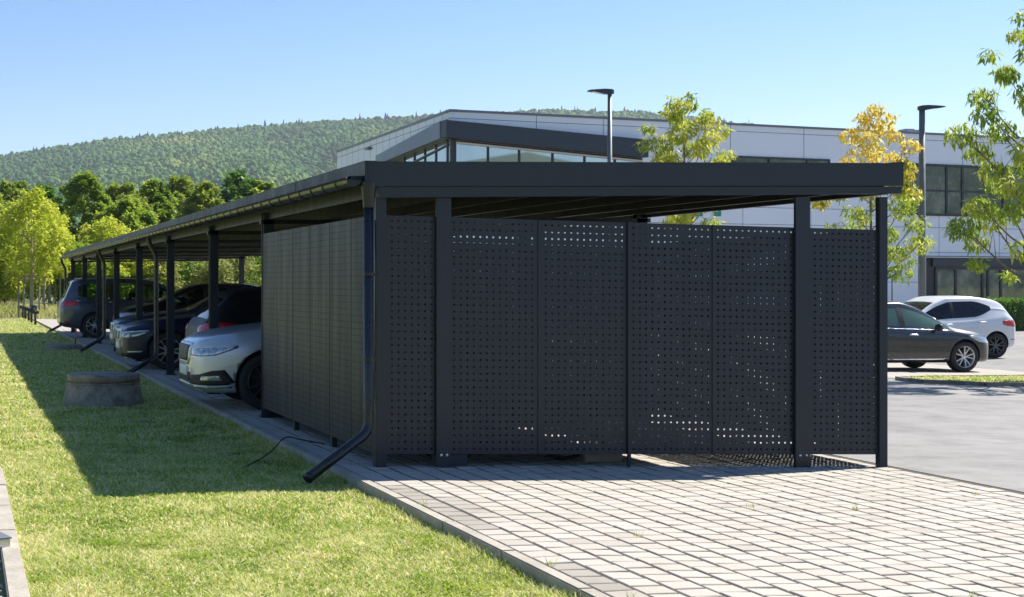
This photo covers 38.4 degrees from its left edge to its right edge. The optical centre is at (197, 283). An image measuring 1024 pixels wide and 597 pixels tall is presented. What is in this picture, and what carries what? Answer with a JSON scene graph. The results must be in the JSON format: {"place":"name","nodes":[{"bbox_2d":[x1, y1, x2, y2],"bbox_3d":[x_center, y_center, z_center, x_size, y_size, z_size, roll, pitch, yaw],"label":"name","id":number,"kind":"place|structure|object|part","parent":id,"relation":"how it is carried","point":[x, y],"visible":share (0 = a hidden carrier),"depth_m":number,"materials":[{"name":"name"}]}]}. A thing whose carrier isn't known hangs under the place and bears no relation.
{"place":"outdoors","nodes":[
{"label":"outdoors","id":0,"kind":"place"},
{"bbox_2d":[0,296,56,318],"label":"meadow grass","id":1,"kind":"structure","parent":0,"point":[9,309],"depth_m":68.23,"materials":[{"name":"green plant"}]},
{"bbox_2d":[37,318,109,329],"bbox_3d":[-3.722,1.570,56.558,5.060,0.100,18.000,0,0,-9],"label":"paved strip","id":2,"kind":"object","parent":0,"point":[53,323],"visible":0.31,"depth_m":54.97,"materials":[{"name":"grey concrete"}]},
{"bbox_2d":[0,295,583,596],"bbox_3d":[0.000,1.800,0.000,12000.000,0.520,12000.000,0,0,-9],"label":"ground","id":3,"kind":"structure","parent":0,"point":[3,592],"depth_m":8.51,"materials":[{"name":"green plant"}]},
{"bbox_2d":[0,468,29,596],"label":"edging","id":4,"kind":"object","parent":3,"relation":"on","point":[16,583],"visible":0.88,"depth_m":8.08,"materials":[{"name":"concrete"}]},
{"bbox_2d":[0,219,34,305],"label":"bushy tree","id":5,"kind":"object","parent":3,"relation":"on","point":[8,289],"visible":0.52,"depth_m":79.22,"materials":[{"name":"green plant"}]},
{"bbox_2d":[0,193,41,304],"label":"broadleaf tree","id":6,"kind":"object","parent":3,"relation":"on","point":[3,205],"visible":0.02,"depth_m":104.32,"materials":[{"name":"green plant"}]},
{"bbox_2d":[0,178,49,300],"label":"broadleaf tree","id":7,"kind":"object","parent":3,"relation":"on","point":[9,190],"visible":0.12,"depth_m":127.43,"materials":[{"name":"green plant"}]},
{"bbox_2d":[25,308,31,320],"bbox_3d":[-7.201,1.325,60.188,0.280,0.560,0.090,0,0,-9],"label":"bollard","id":8,"kind":"object","parent":3,"relation":"on","point":[26,309],"visible":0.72,"depth_m":60.15,"materials":[{"name":"black plastic"}]},
{"bbox_2d":[28,310,34,322],"bbox_3d":[-6.769,1.325,57.571,0.280,0.560,0.090,0,0,-9],"label":"bollard","id":9,"kind":"object","parent":3,"relation":"on","point":[31,317],"visible":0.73,"depth_m":57.53,"materials":[{"name":"black plastic"}]},
{"bbox_2d":[18,274,45,317],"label":"tree stakes","id":10,"kind":"object","parent":3,"relation":"on","point":[23,276],"visible":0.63,"depth_m":66.22,"materials":[{"name":"brown wood"}]},
{"bbox_2d":[12,261,54,300],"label":"shrub","id":11,"kind":"object","parent":3,"relation":"on","point":[35,286],"visible":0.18,"depth_m":92.57,"materials":[{"name":"green plant"}]},
{"bbox_2d":[32,311,38,324],"bbox_3d":[-6.210,1.325,54.046,0.280,0.560,0.090,0,0,-9],"label":"bollard","id":12,"kind":"object","parent":3,"relation":"on","point":[35,313],"visible":0.87,"depth_m":54.01,"materials":[{"name":"black plastic"}]},
{"bbox_2d":[0,185,75,307],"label":"staked tree","id":13,"kind":"object","parent":3,"relation":"on","point":[44,244],"visible":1,"depth_m":66.15,"materials":[{"name":"green plant"}]},
{"bbox_2d":[28,266,54,303],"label":"shrub","id":14,"kind":"object","parent":3,"relation":"on","point":[40,294],"visible":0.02,"depth_m":96.87,"materials":[{"name":"green plant"}]},
{"bbox_2d":[19,208,77,303],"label":"staked tree","id":15,"kind":"object","parent":3,"relation":"on","point":[54,224],"visible":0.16,"depth_m":81.67,"materials":[{"name":"green plant"}]},
{"bbox_2d":[25,183,76,300],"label":"broadleaf tree","id":16,"kind":"object","parent":3,"relation":"on","point":[52,195],"visible":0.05,"depth_m":134.61,"materials":[{"name":"green plant"}]},
{"bbox_2d":[43,276,60,304],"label":"tree stakes","id":17,"kind":"object","parent":3,"relation":"on","point":[55,289],"visible":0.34,"depth_m":81.68,"materials":[{"name":"brown wood"}]},
{"bbox_2d":[44,344,81,350],"bbox_3d":[-3.253,1.560,34.192,0.938,0.190,0.936,0,0,-9],"label":"manhole","id":18,"kind":"object","parent":3,"relation":"on","point":[63,346],"visible":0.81,"depth_m":33.81,"materials":[{"name":"concrete"}]},
{"bbox_2d":[46,241,110,302],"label":"bushy tree","id":19,"kind":"object","parent":3,"relation":"on","point":[91,267],"visible":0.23,"depth_m":83.31,"materials":[{"name":"green plant"}]},
{"bbox_2d":[49,169,113,296],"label":"broadleaf tree","id":20,"kind":"object","parent":3,"relation":"on","point":[92,191],"visible":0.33,"depth_m":97.08,"materials":[{"name":"green plant"}]},
{"bbox_2d":[62,371,143,407],"bbox_3d":[-1.241,1.415,18.628,1.103,0.480,1.108,0,0,-9],"label":"manhole","id":21,"kind":"object","parent":3,"relation":"on","point":[106,389],"visible":0.97,"depth_m":18.21,"materials":[{"name":"concrete"}]},
{"bbox_2d":[75,214,135,298],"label":"bushy tree","id":22,"kind":"object","parent":3,"relation":"on","point":[106,226],"visible":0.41,"depth_m":85.47,"materials":[{"name":"green plant"}]},
{"bbox_2d":[79,179,159,298],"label":"broadleaf tree","id":23,"kind":"object","parent":3,"relation":"on","point":[115,191],"visible":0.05,"depth_m":119.33,"materials":[{"name":"green plant"}]},
{"bbox_2d":[85,196,159,298],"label":"broadleaf tree","id":24,"kind":"object","parent":3,"relation":"on","point":[131,213],"visible":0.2,"depth_m":91.31,"materials":[{"name":"green plant"}]},
{"bbox_2d":[113,224,165,299],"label":"bushy tree","id":25,"kind":"object","parent":3,"relation":"on","point":[150,291],"visible":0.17,"depth_m":86.72,"materials":[{"name":"green plant"}]},
{"bbox_2d":[132,177,179,298],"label":"broadleaf tree","id":26,"kind":"object","parent":3,"relation":"on","point":[160,199],"visible":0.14,"depth_m":124.11,"materials":[{"name":"green plant"}]},
{"bbox_2d":[143,261,184,296],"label":"shrub","id":27,"kind":"object","parent":3,"relation":"on","point":[177,282],"visible":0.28,"depth_m":86.92,"materials":[{"name":"green plant"}]},
{"bbox_2d":[164,261,188,294],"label":"shrub","id":28,"kind":"object","parent":3,"relation":"on","point":[178,270],"visible":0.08,"depth_m":92.51,"materials":[{"name":"green plant"}]},
{"bbox_2d":[164,174,206,299],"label":"broadleaf tree","id":29,"kind":"object","parent":3,"relation":"on","point":[185,186],"visible":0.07,"depth_m":138.92,"materials":[{"name":"green plant"}]},
{"bbox_2d":[175,261,208,298],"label":"shrub","id":30,"kind":"object","parent":3,"relation":"on","point":[184,271],"visible":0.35,"depth_m":89.21,"materials":[{"name":"green plant"}]},
{"bbox_2d":[164,260,221,301],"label":"bushy tree","id":31,"kind":"object","parent":3,"relation":"on","point":[185,294],"depth_m":94.52,"materials":[{"name":"green plant"}]},
{"bbox_2d":[174,180,233,293],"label":"broadleaf tree","id":32,"kind":"object","parent":3,"relation":"on","point":[202,193],"visible":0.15,"depth_m":117.25,"materials":[{"name":"green plant"}]},
{"bbox_2d":[185,259,237,292],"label":"shrub","id":33,"kind":"object","parent":3,"relation":"on","point":[223,275],"visible":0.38,"depth_m":83.83,"materials":[{"name":"green plant"}]},
{"bbox_2d":[210,169,259,283],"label":"broadleaf tree","id":34,"kind":"object","parent":3,"relation":"on","point":[241,181],"visible":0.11,"depth_m":148.52,"materials":[{"name":"green plant"}]},
{"bbox_2d":[224,256,260,285],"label":"shrub","id":35,"kind":"object","parent":3,"relation":"on","point":[248,270],"visible":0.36,"depth_m":89.30,"materials":[{"name":"green plant"}]},
{"bbox_2d":[231,257,260,285],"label":"shrub","id":36,"kind":"object","parent":3,"relation":"on","point":[252,271],"visible":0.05,"depth_m":93.96,"materials":[{"name":"green plant"}]},
{"bbox_2d":[245,256,260,285],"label":"shrub","id":37,"kind":"object","parent":3,"relation":"on","point":[258,273],"visible":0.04,"depth_m":85.33,"materials":[{"name":"green plant"}]},
{"bbox_2d":[237,180,276,284],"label":"broadleaf tree","id":38,"kind":"object","parent":3,"relation":"on","point":[263,186],"visible":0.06,"depth_m":149.18,"materials":[{"name":"green plant"}]},
{"bbox_2d":[0,411,537,596],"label":"clover","id":39,"kind":"object","parent":3,"relation":"on","point":[172,534],"visible":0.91,"depth_m":8.84,"materials":[{"name":"green plant"}]},
{"bbox_2d":[241,436,324,468],"bbox_3d":[0.668,1.508,12.672,0.236,0.171,1.611,0,0,33],"label":"cable","id":40,"kind":"object","parent":3,"relation":"on","point":[278,443],"visible":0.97,"depth_m":13.01,"materials":[{"name":"black rubber"}]},
{"bbox_2d":[33,318,609,596],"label":"kerb","id":41,"kind":"structure","parent":3,"relation":"on","point":[540,572],"depth_m":9.47,"materials":[{"name":"concrete"}]},
{"bbox_2d":[336,109,1023,326],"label":"office building","id":42,"kind":"structure","parent":3,"relation":"on","point":[459,135],"depth_m":58.76,"materials":[{"name":"metal"}]},
{"bbox_2d":[396,139,454,161],"bbox_3d":[8.915,-4.336,57.187,0.255,2.311,8.489,0,0,-9],"label":"window","id":43,"kind":"structure","parent":42,"relation":"in","point":[444,151],"depth_m":54.50,"materials":[{"name":"glass"}]},
{"bbox_2d":[455,140,642,161],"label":"window","id":44,"kind":"structure","parent":42,"relation":"in","point":[465,151],"depth_m":54.07,"materials":[{"name":"glass"}]},
{"bbox_2d":[731,155,829,162],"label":"window","id":45,"kind":"structure","parent":42,"relation":"in","point":[754,159],"depth_m":58.37,"materials":[{"name":"clear glass"}]},
{"bbox_2d":[903,163,1023,217],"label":"window","id":46,"kind":"structure","parent":42,"relation":"in","point":[947,186],"depth_m":61.76,"materials":[{"name":"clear glass"}]},
{"bbox_2d":[934,267,1023,297],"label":"window","id":47,"kind":"structure","parent":42,"relation":"in","point":[948,281],"depth_m":62.20,"materials":[{"name":"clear glass"}]},
{"bbox_2d":[736,435,1023,492],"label":"edge strip","id":48,"kind":"object","parent":3,"relation":"on","point":[930,473],"visible":0.01,"depth_m":11.97,"materials":[{"name":"concrete"}]},
{"bbox_2d":[938,9,1023,286],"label":"locust tree","id":49,"kind":"object","parent":3,"relation":"on","point":[1007,75],"visible":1,"depth_m":26.42,"materials":[{"name":"green plant"}]},
{"label":"gravel bed","id":50,"kind":"structure","parent":3,"relation":"on","visible":0},
{"bbox_2d":[0,560,3,596],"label":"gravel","id":51,"kind":"structure","parent":50,"relation":"on","point":[1,585],"depth_m":7.46,"materials":[{"name":"stone"}]},
{"bbox_2d":[0,532,11,554],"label":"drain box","id":52,"kind":"object","parent":50,"relation":"on","point":[4,540],"visible":0.67,"depth_m":8.34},
{"bbox_2d":[0,0,1023,154],"label":"sky","id":53,"kind":"structure","parent":0,"point":[72,72],"materials":[{"name":"blue"}]},
{"bbox_2d":[57,329,1023,596],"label":"paving","id":54,"kind":"structure","parent":0,"point":[981,507],"depth_m":9.42,"materials":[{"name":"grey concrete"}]},
{"bbox_2d":[57,276,186,337],"bbox_3d":[-1.600,0.649,40.731,4.858,1.742,2.059,0,0,-9],"label":"parked car","id":55,"kind":"object","parent":54,"relation":"on","point":[74,310],"visible":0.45,"depth_m":39.72,"materials":[{"name":"grey metal"}]},
{"bbox_3d":[-3.767,0.198,40.451,0.193,0.446,1.293,0,0,-9],"label":"rear window","id":56,"kind":"part","parent":55,"relation":"part of","materials":[{"name":"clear glass"}]},
{"bbox_2d":[116,313,195,369],"bbox_3d":[0.886,0.808,25.961,4.733,1.424,1.964,0,0,-9],"label":"parked car","id":57,"kind":"object","parent":54,"relation":"on","point":[134,340],"visible":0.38,"depth_m":24.93,"materials":[{"name":"blue paint"}]},
{"bbox_2d":[110,291,222,346],"bbox_3d":[0.519,0.808,30.107,4.733,1.424,1.964,0,0,-9],"label":"parked car","id":58,"kind":"object","parent":54,"relation":"on","point":[115,324],"visible":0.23,"depth_m":29.42,"materials":[{"name":"blue paint"}]},
{"bbox_2d":[113,283,256,319],"bbox_3d":[-0.007,0.745,35.578,4.213,1.550,1.929,0,0,-9],"label":"parked car","id":59,"kind":"object","parent":54,"relation":"on","point":[200,292],"visible":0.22,"depth_m":35.04,"materials":[{"name":"black paint"}]},
{"bbox_3d":[0.373,0.292,36.480,0.782,0.372,0.134,0,0,-9],"label":"side window","id":60,"kind":"part","parent":59,"relation":"part of","materials":[{"name":"black glass"}]},
{"bbox_3d":[0.621,0.292,34.997,0.782,0.372,0.134,0,0,-9],"label":"side window","id":61,"kind":"part","parent":59,"relation":"part of","materials":[{"name":"black glass"}]},
{"bbox_2d":[185,286,260,336],"bbox_3d":[2.053,0.770,21.069,4.359,1.500,1.949,0,0,-9],"label":"parked car","id":62,"kind":"object","parent":54,"relation":"on","point":[239,306],"visible":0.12,"depth_m":20.19,"materials":[{"name":"black paint"}]},
{"bbox_3d":[0.168,0.351,20.831,0.263,0.317,1.236,0,0,-9],"label":"rear window","id":63,"kind":"part","parent":62,"relation":"part of","materials":[{"name":"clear glass"}]},
{"bbox_3d":[0.859,0.326,20.176,0.557,0.330,0.135,0,0,-9],"label":"side window","id":64,"kind":"part","parent":62,"relation":"part of","materials":[{"name":"black glass"}]},
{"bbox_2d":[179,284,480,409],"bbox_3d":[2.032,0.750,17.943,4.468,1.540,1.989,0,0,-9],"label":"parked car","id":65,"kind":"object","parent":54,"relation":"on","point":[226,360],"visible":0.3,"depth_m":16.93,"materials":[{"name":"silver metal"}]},
{"bbox_2d":[47,161,903,483],"bbox_3d":[0.662,0.321,28.998,5.508,2.784,35.352,0,0,-9],"label":"carport","id":66,"kind":"object","parent":54,"relation":"on","point":[351,321],"visible":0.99,"depth_m":12.18,"materials":[{"name":"metal"}]},
{"bbox_2d":[412,347,597,459],"bbox_3d":[2.714,1.057,12.304,1.760,0.990,0.608,0,0,-11],"label":"bicycle","id":67,"kind":"object","parent":54,"relation":"on","point":[557,457],"visible":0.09,"depth_m":12.36,"materials":[{"name":"metal"}]},
{"bbox_2d":[571,394,621,461],"bbox_3d":[3.531,1.285,12.629,0.360,0.558,0.512,0,0,-9],"label":"rack foot","id":68,"kind":"object","parent":54,"relation":"on","point":[600,457],"visible":0.16,"depth_m":12.38},
{"bbox_2d":[418,490,977,596],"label":"weeds","id":69,"kind":"object","parent":54,"relation":"on","point":[549,563],"visible":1,"depth_m":8.55,"materials":[{"name":"green plant"}]},
{"bbox_2d":[552,331,1023,491],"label":"road","id":70,"kind":"structure","parent":0,"point":[972,433],"depth_m":16.53,"materials":[{"name":"grey asphalt"}]},
{"bbox_2d":[584,341,1023,377],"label":"parking bays","id":71,"kind":"object","parent":70,"relation":"on","point":[897,369],"depth_m":30.30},
{"bbox_2d":[587,89,613,246],"bbox_3d":[10.943,-1.735,37.974,0.788,7.051,0.413,0,0,-9],"label":"street lamp","id":72,"kind":"object","parent":71,"relation":"on","point":[609,92],"visible":0.34,"depth_m":37.95,"materials":[{"name":"grey metal"}]},
{"bbox_2d":[631,92,736,342],"bbox_3d":[14.528,-1.872,41.864,3.161,7.704,2.949,0,0,14],"label":"locust tree","id":73,"kind":"object","parent":71,"relation":"on","point":[669,155],"visible":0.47,"depth_m":41.55,"materials":[{"name":"green plant"}]},
{"bbox_2d":[785,301,987,371],"bbox_3d":[15.092,1.125,30.801,4.063,1.529,2.100,0,0,-9],"label":"parked car","id":74,"kind":"object","parent":71,"relation":"on","point":[917,338],"visible":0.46,"depth_m":30.05,"materials":[{"name":"grey paint"}]},
{"bbox_3d":[14.612,0.705,29.968,0.667,0.403,0.162,0,0,-9],"label":"side window","id":75,"kind":"part","parent":74,"relation":"part of","materials":[{"name":"green glass"}]},
{"bbox_3d":[15.582,0.755,30.124,1.062,0.498,0.174,0,0,-9],"label":"side window","id":76,"kind":"part","parent":74,"relation":"part of","materials":[{"name":"green glass"}]},
{"bbox_2d":[810,102,936,285],"bbox_3d":[19.277,-1.591,39.972,3.226,7.182,3.286,0,0,-41],"label":"locust tree","id":77,"kind":"object","parent":70,"relation":"on","point":[904,199],"visible":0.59,"depth_m":39.45,"materials":[{"name":"yellow plant"}]},
{"bbox_2d":[888,266,901,300],"bbox_3d":[23.215,0.658,47.020,0.600,2.484,0.069,0,0,0],"label":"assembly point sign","id":78,"kind":"object","parent":70,"relation":"on","point":[891,273],"visible":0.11,"depth_m":47.01,"materials":[{"name":"metal"}]},
{"bbox_2d":[917,105,945,296],"bbox_3d":[20.801,-1.563,40.025,0.818,7.027,0.418,0,0,-9],"label":"street lamp","id":79,"kind":"object","parent":70,"relation":"on","point":[921,109],"visible":0.51,"depth_m":39.92,"materials":[{"name":"grey metal"}]},
{"bbox_2d":[895,375,1023,386],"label":"verge kerb","id":80,"kind":"structure","parent":70,"relation":"on","point":[950,382],"depth_m":25.59,"materials":[{"name":"concrete"}]},
{"bbox_2d":[904,296,1014,357],"bbox_3d":[18.939,1.095,36.384,4.089,1.590,1.889,0,0,-9],"label":"parked car","id":81,"kind":"object","parent":70,"relation":"on","point":[992,322],"visible":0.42,"depth_m":35.87,"materials":[{"name":"white paint"}]},
{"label":"side window","id":82,"kind":"part","parent":81,"relation":"part of","materials":[{"name":"black glass"}]},
{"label":"side window","id":83,"kind":"part","parent":81,"relation":"part of","materials":[{"name":"black glass"}]},
{"bbox_2d":[982,296,1023,330],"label":"hedge","id":84,"kind":"object","parent":70,"relation":"on","point":[1013,307],"visible":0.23,"depth_m":56.94,"materials":[{"name":"green plant"}]},
{"bbox_3d":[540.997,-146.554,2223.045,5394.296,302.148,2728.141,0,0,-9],"label":"hill","id":85,"kind":"structure","parent":0,"visible":0},
{"bbox_2d":[0,108,753,233],"bbox_3d":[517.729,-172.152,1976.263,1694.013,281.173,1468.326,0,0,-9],"label":"hill forest","id":86,"kind":"object","parent":85,"relation":"on","point":[282,154],"visible":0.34,"depth_m":2103.54,"materials":[{"name":"green plant"}]},
{"bbox_2d":[5,106,751,154],"bbox_3d":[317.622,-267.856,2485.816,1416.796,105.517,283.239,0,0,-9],"label":"ridge conifers","id":87,"kind":"object","parent":85,"relation":"on","point":[385,116],"visible":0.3,"depth_m":2471.16,"materials":[{"name":"green plant"}]},
{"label":"verge","id":88,"kind":"structure","parent":0,"visible":0},
{"bbox_2d":[907,374,1023,381],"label":"verge grass","id":89,"kind":"structure","parent":88,"relation":"on","point":[991,378],"depth_m":26.34,"materials":[{"name":"green plant"}]}
]}

